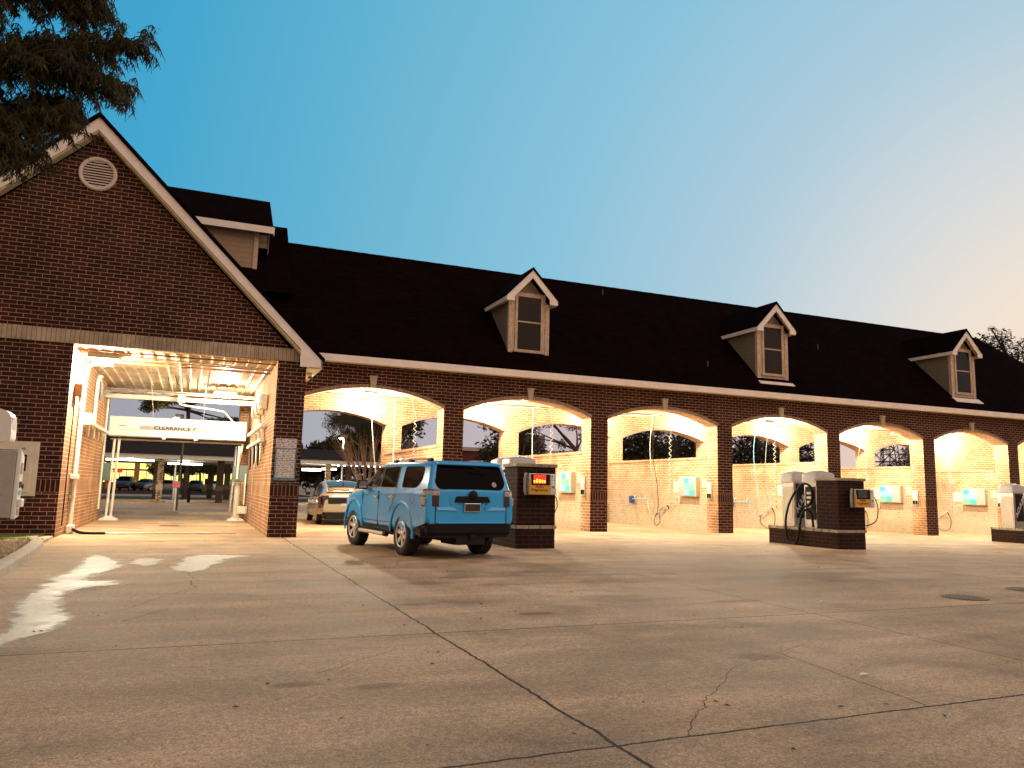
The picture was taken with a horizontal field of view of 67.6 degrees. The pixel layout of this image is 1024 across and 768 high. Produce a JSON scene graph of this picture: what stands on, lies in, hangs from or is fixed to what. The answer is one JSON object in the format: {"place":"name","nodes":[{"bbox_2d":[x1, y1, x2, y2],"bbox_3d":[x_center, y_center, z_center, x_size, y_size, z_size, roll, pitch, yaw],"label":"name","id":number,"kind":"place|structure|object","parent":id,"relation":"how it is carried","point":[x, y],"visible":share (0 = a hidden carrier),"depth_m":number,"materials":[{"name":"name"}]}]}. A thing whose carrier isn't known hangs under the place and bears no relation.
{"place":"outdoors","nodes":[
{"label":"outdoors","id":0,"kind":"place"},
{"bbox_2d":[0,534,44,539],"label":"lawn","id":1,"kind":"structure","parent":0,"point":[13,536],"depth_m":17.15,"materials":[{"name":"green plant"}]},
{"bbox_2d":[102,462,233,490],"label":"store building","id":2,"kind":"structure","parent":0,"point":[138,471],"depth_m":110.93,"materials":[{"name":"brick"}]},
{"bbox_2d":[112,470,133,481],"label":"window","id":3,"kind":"structure","parent":2,"relation":"in","point":[125,472],"depth_m":110.34,"materials":[{"name":"yellow glass"}]},
{"bbox_2d":[113,462,134,468],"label":"window","id":4,"kind":"structure","parent":2,"relation":"in","point":[120,465],"depth_m":110.52,"materials":[{"name":"yellow glass"}]},
{"bbox_2d":[139,471,152,479],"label":"window","id":5,"kind":"structure","parent":2,"relation":"in","point":[142,474],"depth_m":111.34,"materials":[{"name":"yellow glass"}]},
{"bbox_2d":[189,473,207,483],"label":"window","id":6,"kind":"structure","parent":2,"relation":"in","point":[204,477],"depth_m":114.22,"materials":[{"name":"yellow glass"}]},
{"bbox_2d":[101,489,309,496],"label":"road","id":7,"kind":"structure","parent":0,"point":[139,491],"depth_m":87.80,"materials":[{"name":"grey asphalt"}]},
{"bbox_2d":[115,476,136,490],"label":"parked suv","id":8,"kind":"object","parent":7,"relation":"on","point":[128,482],"visible":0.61,"depth_m":97.08,"materials":[{"name":"black paint"}]},
{"bbox_2d":[133,479,152,490],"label":"parked car","id":9,"kind":"object","parent":7,"relation":"on","point":[140,483],"visible":0.54,"depth_m":98.92,"materials":[{"name":"black paint"}]},
{"bbox_2d":[143,480,182,490],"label":"parked car","id":10,"kind":"object","parent":7,"relation":"on","point":[168,484],"visible":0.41,"depth_m":98.30,"materials":[{"name":"silver metal"}]},
{"bbox_2d":[188,480,204,492],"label":"parked car","id":11,"kind":"object","parent":7,"relation":"on","point":[196,485],"visible":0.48,"depth_m":92.36,"materials":[{"name":"black paint"}]},
{"bbox_2d":[0,485,1023,767],"bbox_3d":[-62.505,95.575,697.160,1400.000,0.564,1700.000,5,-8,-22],"label":"ground","id":12,"kind":"structure","parent":0,"point":[768,647],"depth_m":6.59,"materials":[{"name":"concrete"}]},
{"bbox_2d":[0,540,28,558],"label":"planting bed","id":13,"kind":"object","parent":12,"relation":"on","point":[6,546],"depth_m":14.86,"materials":[{"name":"soil"}]},
{"bbox_2d":[0,408,24,518],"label":"pay station","id":14,"kind":"object","parent":13,"relation":"on","point":[11,472],"visible":1,"depth_m":15.08,"materials":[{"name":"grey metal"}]},
{"bbox_2d":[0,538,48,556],"bbox_3d":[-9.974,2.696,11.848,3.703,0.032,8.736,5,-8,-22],"label":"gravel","id":15,"kind":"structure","parent":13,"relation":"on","point":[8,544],"depth_m":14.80,"materials":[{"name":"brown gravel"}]},
{"bbox_2d":[0,0,165,194],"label":"cypress tree","id":16,"kind":"object","parent":13,"relation":"on","point":[46,58],"visible":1,"depth_m":12.33,"materials":[{"name":"green plant"}]},
{"bbox_2d":[0,536,43,577],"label":"kerb","id":17,"kind":"structure","parent":12,"relation":"on","point":[13,561],"depth_m":12.60,"materials":[{"name":"concrete"}]},
{"bbox_2d":[0,555,122,646],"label":"water","id":18,"kind":"structure","parent":12,"relation":"on","point":[38,610],"depth_m":8.71,"materials":[{"name":"liquid"}]},
{"bbox_2d":[129,558,164,565],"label":"water","id":19,"kind":"structure","parent":12,"relation":"on","point":[147,561],"depth_m":13.19,"materials":[{"name":"liquid"}]},
{"bbox_2d":[65,525,235,534],"bbox_3d":[-9.385,3.821,19.986,4.100,0.234,0.511,4,-8,-17],"label":"floor hose","id":20,"kind":"object","parent":12,"relation":"on","point":[70,529],"visible":1,"depth_m":19.75,"materials":[{"name":"black plastic"}]},
{"bbox_2d":[146,463,171,490],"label":"parking lot tree","id":21,"kind":"object","parent":12,"relation":"on","point":[151,469],"visible":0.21,"depth_m":96.90,"materials":[{"name":"green plant"}]},
{"bbox_2d":[98,415,248,520],"bbox_3d":[-11.954,3.068,27.452,5.050,3.600,0.700,5,-8,-22],"label":"wash gantry","id":22,"kind":"object","parent":12,"relation":"on","point":[150,428],"visible":0.97,"depth_m":27.38,"materials":[{"name":"white metal"}]},
{"bbox_2d":[171,481,180,511],"bbox_3d":[-14.073,4.707,31.978,0.300,1.280,0.120,5,-8,-22],"label":"sign post","id":23,"kind":"object","parent":12,"relation":"on","point":[175,484],"visible":1,"depth_m":31.98,"materials":[{"name":"grey metal"}]},
{"bbox_2d":[172,414,183,498],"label":"yard lamp","id":24,"kind":"object","parent":12,"relation":"on","point":[179,416],"visible":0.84,"depth_m":57.53,"materials":[{"name":"grey metal"}]},
{"bbox_2d":[175,439,184,510],"bbox_3d":[-14.219,3.498,32.835,0.170,3.902,0.090,5,-8,-22],"label":"guide post","id":25,"kind":"object","parent":12,"relation":"on","point":[180,469],"visible":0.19,"depth_m":32.76,"materials":[{"name":"metal"}]},
{"bbox_2d":[164,464,199,491],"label":"parking lot tree","id":26,"kind":"object","parent":12,"relation":"on","point":[170,471],"visible":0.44,"depth_m":94.34,"materials":[{"name":"green plant"}]},
{"bbox_2d":[138,400,238,498],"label":"oak tree","id":27,"kind":"object","parent":12,"relation":"on","point":[148,406],"visible":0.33,"depth_m":59.65,"materials":[{"name":"green plant"}]},
{"bbox_2d":[190,465,207,491],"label":"parking lot tree","id":28,"kind":"object","parent":12,"relation":"on","point":[203,468],"visible":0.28,"depth_m":100.69,"materials":[{"name":"green plant"}]},
{"bbox_2d":[99,500,305,514],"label":"kerb","id":29,"kind":"structure","parent":12,"relation":"on","point":[158,512],"depth_m":32.42,"materials":[{"name":"concrete"}]},
{"bbox_2d":[168,555,251,571],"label":"water","id":30,"kind":"structure","parent":12,"relation":"on","point":[195,563],"depth_m":13.34,"materials":[{"name":"liquid"}]},
{"bbox_2d":[204,465,232,475],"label":"parking lot tree","id":31,"kind":"object","parent":12,"relation":"on","point":[215,470],"visible":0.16,"depth_m":97.79,"materials":[{"name":"green plant"}]},
{"bbox_2d":[228,446,236,511],"bbox_3d":[-12.218,4.188,33.475,0.234,2.905,0.124,5,-8,-22],"label":"perforated post","id":32,"kind":"object","parent":12,"relation":"on","point":[231,493],"visible":0.72,"depth_m":33.38,"materials":[{"name":"white metal"}]},
{"bbox_2d":[104,435,380,502],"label":"drive canopy","id":33,"kind":"object","parent":12,"relation":"on","point":[219,456],"visible":0.48,"depth_m":50.45,"materials":[{"name":"metal"}]},
{"bbox_2d":[106,457,153,461],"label":"tube light","id":34,"kind":"object","parent":33,"relation":"attached to","point":[132,459],"visible":0.98,"depth_m":49.28,"materials":[{"name":"white plastic"}]},
{"bbox_2d":[168,462,202,464],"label":"tube light","id":35,"kind":"object","parent":33,"relation":"attached to","point":[187,463],"visible":1,"depth_m":54.60,"materials":[{"name":"white plastic"}]},
{"bbox_2d":[306,480,362,523],"bbox_3d":[-6.608,4.419,28.808,2.152,1.560,4.790,4,-8,-20],"label":"hatchback car","id":36,"kind":"object","parent":12,"relation":"on","point":[327,499],"visible":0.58,"depth_m":26.76,"materials":[{"name":"silver paint"}]},
{"bbox_2d":[299,426,373,490],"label":"oak tree","id":37,"kind":"object","parent":12,"relation":"on","point":[317,477],"visible":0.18,"depth_m":66.87,"materials":[{"name":"green plant"}]},
{"bbox_2d":[299,470,377,491],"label":"treeline","id":38,"kind":"object","parent":12,"relation":"on","point":[338,477],"depth_m":138.97,"materials":[{"name":"plant"}]},
{"bbox_2d":[339,434,347,480],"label":"yard lamp","id":39,"kind":"object","parent":12,"relation":"on","point":[341,479],"visible":0.45,"depth_m":59.78,"materials":[{"name":"grey metal"}]},
{"bbox_2d":[322,412,419,481],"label":"crape myrtle","id":40,"kind":"object","parent":12,"relation":"on","point":[360,430],"visible":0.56,"depth_m":43.71,"materials":[{"name":"beige plant"}]},
{"bbox_2d":[326,413,427,451],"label":"oak tree","id":41,"kind":"object","parent":12,"relation":"on","point":[410,433],"visible":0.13,"depth_m":62.41,"materials":[{"name":"green plant"}]},
{"bbox_2d":[402,439,417,448],"bbox_3d":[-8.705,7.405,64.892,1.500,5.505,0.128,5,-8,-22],"label":"tree","id":42,"kind":"object","parent":12,"relation":"on","point":[410,444],"visible":0.32,"depth_m":65.16,"materials":[{"name":"plant"}]},
{"bbox_2d":[344,458,514,555],"bbox_3d":[-2.082,2.730,17.284,2.363,1.994,5.213,6,-9,-30],"label":"suv","id":43,"kind":"object","parent":12,"relation":"on","point":[411,505],"visible":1,"depth_m":15.38,"materials":[{"name":"blue paint"}]},
{"bbox_2d":[472,424,547,462],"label":"shade tree","id":44,"kind":"object","parent":12,"relation":"on","point":[492,449],"visible":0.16,"depth_m":57.86,"materials":[{"name":"green plant"}]},
{"bbox_2d":[0,112,1023,537],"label":"car wash building","id":45,"kind":"structure","parent":12,"relation":"on","point":[116,244],"depth_m":26.73,"materials":[{"name":"red brick"}]},
{"bbox_2d":[0,441,40,495],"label":"payment terminal","id":46,"kind":"object","parent":45,"relation":"attached to","point":[31,451],"visible":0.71,"depth_m":17.91,"materials":[{"name":"beige metal"}]},
{"bbox_2d":[0,443,33,492],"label":"door","id":47,"kind":"structure","parent":46,"relation":"in","point":[27,449],"depth_m":17.88,"materials":[{"name":"beige metal"}]},
{"bbox_2d":[61,366,79,525],"bbox_3d":[-10.946,1.500,18.957,0.028,3.952,0.228,5,-8,-22],"label":"wall pipe","id":48,"kind":"object","parent":45,"relation":"attached to","point":[69,451],"depth_m":18.87,"materials":[{"name":"white plastic"}]},
{"bbox_2d":[74,384,84,396],"bbox_3d":[-10.935,0.163,19.323,0.180,0.300,0.350,5,-8,-22],"label":"pull box","id":49,"kind":"object","parent":45,"relation":"attached to","point":[78,390],"visible":0.91,"depth_m":19.17,"materials":[{"name":"orange metal"}]},
{"bbox_2d":[83,413,92,424],"bbox_3d":[-11.570,0.957,20.811,0.250,0.300,0.350,5,-8,-22],"label":"pull box","id":50,"kind":"object","parent":45,"relation":"attached to","point":[87,418],"visible":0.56,"depth_m":20.67,"materials":[{"name":"white plastic"}]},
{"bbox_2d":[67,362,113,524],"bbox_3d":[-11.152,1.566,20.213,0.315,4.413,0.769,-5,-10,40],"label":"wall pipe","id":51,"kind":"object","parent":45,"relation":"attached to","point":[77,449],"depth_m":19.94,"materials":[{"name":"white plastic"}]},
{"bbox_2d":[91,375,102,437],"bbox_3d":[-12.450,0.665,22.947,0.100,1.916,0.208,-1,-8,16],"label":"wall pipe","id":52,"kind":"object","parent":45,"relation":"attached to","point":[99,377],"depth_m":22.89,"materials":[{"name":"white plastic"}]},
{"bbox_2d":[86,422,108,441],"bbox_3d":[-12.669,1.488,23.367,0.150,0.410,5.200,5,-8,-22],"label":"rinse bar","id":53,"kind":"object","parent":45,"relation":"attached to","point":[99,428],"visible":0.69,"depth_m":23.14,"materials":[{"name":"white plastic"}]},
{"bbox_2d":[97,398,109,508],"bbox_3d":[-13.805,2.200,25.858,0.065,4.000,0.065,-6,-11,45],"label":"wall pipe","id":54,"kind":"object","parent":45,"relation":"attached to","point":[102,459],"depth_m":25.81,"materials":[{"name":"white plastic"}]},
{"bbox_2d":[100,378,106,399],"bbox_3d":[-13.036,0.188,24.413,0.076,0.690,2.314,5,-8,-22],"label":"cable bundle","id":55,"kind":"object","parent":45,"relation":"attached to","point":[103,394],"visible":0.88,"depth_m":24.04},
{"bbox_2d":[87,352,121,365],"bbox_3d":[-10.539,-0.609,19.777,0.740,0.310,0.600,5,-8,-22],"label":"floodlight","id":56,"kind":"object","parent":45,"relation":"attached to","point":[104,359],"visible":0.98,"depth_m":19.60,"materials":[{"name":"white metal"}]},
{"bbox_2d":[106,389,173,395],"bbox_3d":[-12.605,0.299,25.939,2.071,0.263,0.157,5,-8,-24],"label":"cable bundle","id":57,"kind":"object","parent":45,"relation":"attached to","point":[167,393],"visible":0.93,"depth_m":25.94,"materials":[{"name":"white plastic"}]},
{"bbox_2d":[78,355,271,406],"bbox_3d":[-10.043,0.411,23.186,4.619,1.398,7.201,5,-8,-22],"label":"conduit","id":58,"kind":"object","parent":45,"relation":"attached to","point":[88,359],"visible":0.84,"depth_m":20.35,"materials":[{"name":"white metal"}]},
{"bbox_2d":[179,403,233,421],"bbox_3d":[-10.905,1.013,27.448,0.199,0.572,2.317,-4,-9,33],"label":"supply pipe","id":59,"kind":"object","parent":45,"relation":"attached to","point":[226,414],"visible":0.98,"depth_m":27.40,"materials":[{"name":"white plastic"}]},
{"bbox_2d":[214,388,237,397],"bbox_3d":[-9.795,0.340,26.138,0.740,0.310,0.600,5,-8,-22],"label":"floodlight","id":60,"kind":"object","parent":45,"relation":"attached to","point":[224,392],"visible":1,"depth_m":25.94,"materials":[{"name":"white metal"}]},
{"bbox_2d":[236,474,246,520],"bbox_3d":[-9.550,4.014,27.126,0.330,1.650,0.525,5,-8,-22],"label":"floor valve","id":61,"kind":"object","parent":45,"relation":"attached to","point":[241,510],"visible":1,"depth_m":26.95,"materials":[{"name":"white metal"}]},
{"bbox_2d":[246,438,262,469],"bbox_3d":[-8.286,2.310,24.556,0.150,0.852,5.800,5,-8,-22],"label":"rinse bar","id":62,"kind":"object","parent":45,"relation":"attached to","point":[255,447],"visible":1,"depth_m":23.64,"materials":[{"name":"white plastic"}]},
{"bbox_2d":[247,423,263,442],"bbox_3d":[-8.271,1.665,24.644,0.150,0.410,5.800,5,-8,-22],"label":"rinse bar","id":63,"kind":"object","parent":45,"relation":"attached to","point":[256,429],"visible":0.93,"depth_m":23.93,"materials":[{"name":"white plastic"}]},
{"bbox_2d":[254,400,262,414],"bbox_3d":[-7.856,0.730,23.747,0.240,0.420,0.420,5,-8,-22],"label":"blower box","id":64,"kind":"object","parent":45,"relation":"attached to","point":[257,411],"visible":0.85,"depth_m":23.55,"materials":[{"name":"beige metal"}]},
{"bbox_2d":[258,394,267,409],"bbox_3d":[-7.355,0.529,22.563,0.240,0.420,0.420,5,-8,-22],"label":"blower box","id":65,"kind":"object","parent":45,"relation":"attached to","point":[262,401],"visible":1,"depth_m":22.38,"materials":[{"name":"beige metal"}]},
{"bbox_2d":[273,438,296,480],"bbox_3d":[-5.985,1.993,20.203,0.550,1.105,0.018,5,-8,-22],"label":"rules sign","id":66,"kind":"object","parent":45,"relation":"attached to","point":[285,459],"visible":1,"depth_m":20.19,"materials":[{"name":"white metal"}]},
{"bbox_2d":[363,390,377,397],"bbox_3d":[-4.584,0.324,24.789,0.440,0.260,0.240,5,-8,-22],"label":"ceiling lamp","id":67,"kind":"object","parent":45,"relation":"attached to","point":[370,394],"visible":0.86,"depth_m":24.70,"materials":[{"name":"white metal"}]},
{"bbox_2d":[347,396,402,398],"bbox_3d":[-4.958,0.485,27.623,2.152,0.129,0.079,0,-8,12],"label":"hose boom","id":68,"kind":"object","parent":45,"relation":"attached to","point":[374,398],"visible":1,"depth_m":27.60,"materials":[{"name":"white metal"}]},
{"bbox_2d":[372,396,375,473],"bbox_3d":[-4.529,1.749,25.187,0.118,2.961,1.032,1,-8,4],"label":"pressure hose","id":69,"kind":"object","parent":68,"relation":"hanging from","point":[372,434],"visible":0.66,"depth_m":25.08,"materials":[{"name":"white plastic"}]},
{"bbox_2d":[557,472,575,492],"bbox_3d":[1.973,3.597,28.025,0.218,0.760,1.130,5,-8,-22],"label":"menu board","id":70,"kind":"object","parent":45,"relation":"attached to","point":[565,482],"visible":1,"depth_m":27.76,"materials":[{"name":"white plastic"}]},
{"bbox_2d":[581,477,585,495],"bbox_3d":[2.497,3.601,26.929,0.079,0.660,0.280,5,-8,-22],"label":"coin meter","id":71,"kind":"object","parent":45,"relation":"attached to","point":[583,486],"visible":1,"depth_m":26.85,"materials":[{"name":"white plastic"}]},
{"bbox_2d":[618,415,658,415],"bbox_3d":[4.986,1.278,31.694,2.152,0.129,0.079,0,-8,12],"label":"hose boom","id":72,"kind":"object","parent":45,"relation":"attached to","point":[638,415],"visible":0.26,"depth_m":31.61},
{"bbox_2d":[647,414,654,512],"bbox_3d":[5.884,3.376,32.209,0.256,4.091,1.325,1,-8,5],"label":"foam hose","id":73,"kind":"object","parent":72,"relation":"hanging from","point":[652,474],"visible":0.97,"depth_m":31.89,"materials":[{"name":"white rubber"}]},
{"bbox_2d":[652,416,668,525],"bbox_3d":[5.958,3.593,31.767,0.613,4.533,1.063,5,-8,-22],"label":"pressure hose","id":74,"kind":"object","parent":72,"relation":"hanging from","point":[656,478],"visible":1,"depth_m":31.66,"materials":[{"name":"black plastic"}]},
{"bbox_2d":[678,477,699,496],"bbox_3d":[6.944,4.034,30.055,0.218,0.760,1.130,5,-8,-22],"label":"menu board","id":75,"kind":"object","parent":45,"relation":"attached to","point":[689,486],"visible":1,"depth_m":29.83,"materials":[{"name":"white plastic"}]},
{"bbox_2d":[707,482,711,499],"bbox_3d":[7.468,4.038,28.959,0.079,0.660,0.280,5,-8,-22],"label":"coin meter","id":76,"kind":"object","parent":45,"relation":"attached to","point":[709,490],"visible":1,"depth_m":28.93,"materials":[{"name":"white plastic"}]},
{"bbox_2d":[749,421,758,513],"bbox_3d":[10.855,3.773,34.245,0.256,4.091,1.325,1,-8,5],"label":"foam hose","id":77,"kind":"object","parent":45,"relation":"hanging from","point":[755,472],"visible":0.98,"depth_m":33.93,"materials":[{"name":"rubber"}]},
{"bbox_2d":[878,485,902,502],"bbox_3d":[16.886,4.907,34.116,0.218,0.760,1.130,5,-8,-22],"label":"menu board","id":78,"kind":"object","parent":45,"relation":"attached to","point":[890,493],"visible":1,"depth_m":33.97,"materials":[{"name":"white plastic"}]},
{"bbox_2d":[912,490,918,505],"bbox_3d":[17.410,4.910,33.019,0.079,0.660,0.280,5,-8,-22],"label":"coin meter","id":79,"kind":"object","parent":45,"relation":"attached to","point":[915,496],"visible":1,"depth_m":32.99,"materials":[{"name":"white plastic"}]},
{"bbox_2d":[953,492,961,501],"bbox_3d":[21.604,5.464,37.002,0.019,0.460,0.560,5,-8,-22],"label":"notice plate","id":80,"kind":"object","parent":45,"relation":"attached to","point":[957,496],"visible":1,"depth_m":37.04,"materials":[{"name":"white plastic"}]},
{"bbox_2d":[962,489,987,505],"bbox_3d":[21.857,5.343,36.146,0.218,0.760,1.130,5,-8,-22],"label":"menu board","id":81,"kind":"object","parent":45,"relation":"attached to","point":[974,496],"visible":1,"depth_m":36.01,"materials":[{"name":"white plastic"}]},
{"bbox_2d":[462,435,566,460],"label":"building","id":82,"kind":"structure","parent":12,"relation":"on","point":[468,453],"depth_m":73.62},
{"bbox_2d":[492,463,557,548],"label":"vacuum island","id":83,"kind":"structure","parent":12,"relation":"on","point":[533,520],"depth_m":18.32,"materials":[{"name":"brick"}]},
{"bbox_2d":[491,457,507,467],"bbox_3d":[-0.161,2.844,20.658,0.762,1.725,0.659,5,-8,-22],"label":"vacuum cleaner","id":84,"kind":"object","parent":83,"relation":"on","point":[498,460],"visible":0.04,"depth_m":20.49,"materials":[{"name":"metal"}]},
{"bbox_2d":[502,456,535,474],"bbox_3d":[0.187,2.718,19.673,0.800,1.725,0.659,5,-8,-22],"label":"vacuum cleaner","id":85,"kind":"object","parent":83,"relation":"on","point":[518,459],"visible":0.07,"depth_m":19.52,"materials":[{"name":"metal"}]},
{"bbox_2d":[523,472,555,494],"bbox_3d":[0.640,2.391,18.277,0.838,0.538,0.222,5,-8,-22],"label":"fragrance dispenser","id":86,"kind":"object","parent":83,"relation":"attached to","point":[538,484],"visible":1,"depth_m":18.18,"materials":[{"name":"metal"}]},
{"bbox_2d":[518,425,581,455],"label":"shade tree","id":87,"kind":"object","parent":12,"relation":"on","point":[572,446],"visible":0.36,"depth_m":53.97,"materials":[{"name":"brown plant"}]},
{"bbox_2d":[622,431,681,460],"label":"shade tree","id":88,"kind":"object","parent":12,"relation":"on","point":[638,448],"visible":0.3,"depth_m":60.53,"materials":[{"name":"green plant"}]},
{"bbox_2d":[653,431,695,457],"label":"shade tree","id":89,"kind":"object","parent":12,"relation":"on","point":[689,452],"visible":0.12,"depth_m":64.72,"materials":[{"name":"green plant"}]},
{"bbox_2d":[732,436,799,463],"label":"shade tree","id":90,"kind":"object","parent":12,"relation":"on","point":[739,453],"visible":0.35,"depth_m":67.22,"materials":[{"name":"green plant"}]},
{"bbox_2d":[766,442,814,462],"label":"shade tree","id":91,"kind":"object","parent":12,"relation":"on","point":[807,457],"visible":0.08,"depth_m":72.37,"materials":[{"name":"green plant"}]},
{"bbox_2d":[768,478,866,549],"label":"vacuum island","id":92,"kind":"structure","parent":12,"relation":"on","point":[840,523],"depth_m":21.26,"materials":[{"name":"brick"}]},
{"bbox_2d":[780,471,804,526],"bbox_3d":[8.686,3.512,23.412,0.740,1.675,0.640,5,-8,-22],"label":"vacuum cleaner","id":93,"kind":"object","parent":92,"relation":"on","point":[791,481],"visible":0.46,"depth_m":23.16,"materials":[{"name":"metal"}]},
{"bbox_2d":[785,485,814,544],"bbox_3d":[8.501,3.833,22.823,0.762,1.837,1.458,0,-8,13],"label":"vacuum hose","id":94,"kind":"object","parent":92,"relation":"hanging from","point":[800,520],"visible":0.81,"depth_m":22.24,"materials":[{"name":"black plastic"}]},
{"bbox_2d":[796,483,813,506],"bbox_3d":[8.543,3.235,22.317,0.112,0.714,0.674,5,-8,-22],"label":"vacuum hose","id":95,"kind":"object","parent":92,"relation":"on","point":[812,495],"visible":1,"depth_m":22.20,"materials":[{"name":"black plastic"}]},
{"bbox_2d":[802,471,833,527],"bbox_3d":[9.024,3.389,22.455,0.777,1.675,0.640,5,-8,-22],"label":"vacuum cleaner","id":96,"kind":"object","parent":92,"relation":"on","point":[808,477],"visible":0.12,"depth_m":22.31,"materials":[{"name":"metal"}]},
{"bbox_2d":[849,488,873,507],"bbox_3d":[9.637,3.160,21.160,0.838,0.538,0.218,5,-8,-22],"label":"fragrance dispenser","id":97,"kind":"object","parent":92,"relation":"attached to","point":[861,498],"visible":1,"depth_m":21.05,"materials":[{"name":"metal"}]},
{"bbox_2d":[889,447,909,466],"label":"shade tree","id":98,"kind":"object","parent":12,"relation":"on","point":[906,456],"visible":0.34,"depth_m":96.72,"materials":[{"name":"green plant"}]},
{"bbox_2d":[940,594,989,600],"bbox_3d":[6.505,3.061,10.991,0.620,0.011,0.617,5,-8,-22],"label":"manhole cover","id":99,"kind":"object","parent":12,"relation":"on","point":[964,597],"visible":1,"depth_m":10.97,"materials":[{"name":"metal"}]},
{"bbox_2d":[975,326,1023,362],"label":"shade tree","id":100,"kind":"object","parent":12,"relation":"on","point":[1004,348],"visible":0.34,"depth_m":80.60,"materials":[{"name":"green plant"}]},
{"bbox_2d":[990,527,1023,543],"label":"vacuum island","id":101,"kind":"structure","parent":12,"relation":"on","point":[1008,535],"depth_m":28.35,"materials":[{"name":"brick"}]},
{"bbox_2d":[998,483,1023,528],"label":"vacuum cleaner","id":102,"kind":"object","parent":101,"relation":"on","point":[1012,504],"visible":0.98,"depth_m":28.72,"materials":[{"name":"metal"}]},
{"bbox_2d":[0,0,1023,484],"label":"sky","id":103,"kind":"structure","parent":0,"point":[853,160],"materials":[{"name":"blue"}]},
{"bbox_2d":[875,445,897,466],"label":"transmission tower","id":104,"kind":"structure","parent":0,"point":[883,461],"depth_m":112.13,"materials":[{"name":"grey metal"}]},
{"bbox_2d":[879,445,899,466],"bbox_3d":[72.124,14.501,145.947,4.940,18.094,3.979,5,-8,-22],"label":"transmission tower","id":105,"kind":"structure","parent":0,"point":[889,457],"depth_m":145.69,"materials":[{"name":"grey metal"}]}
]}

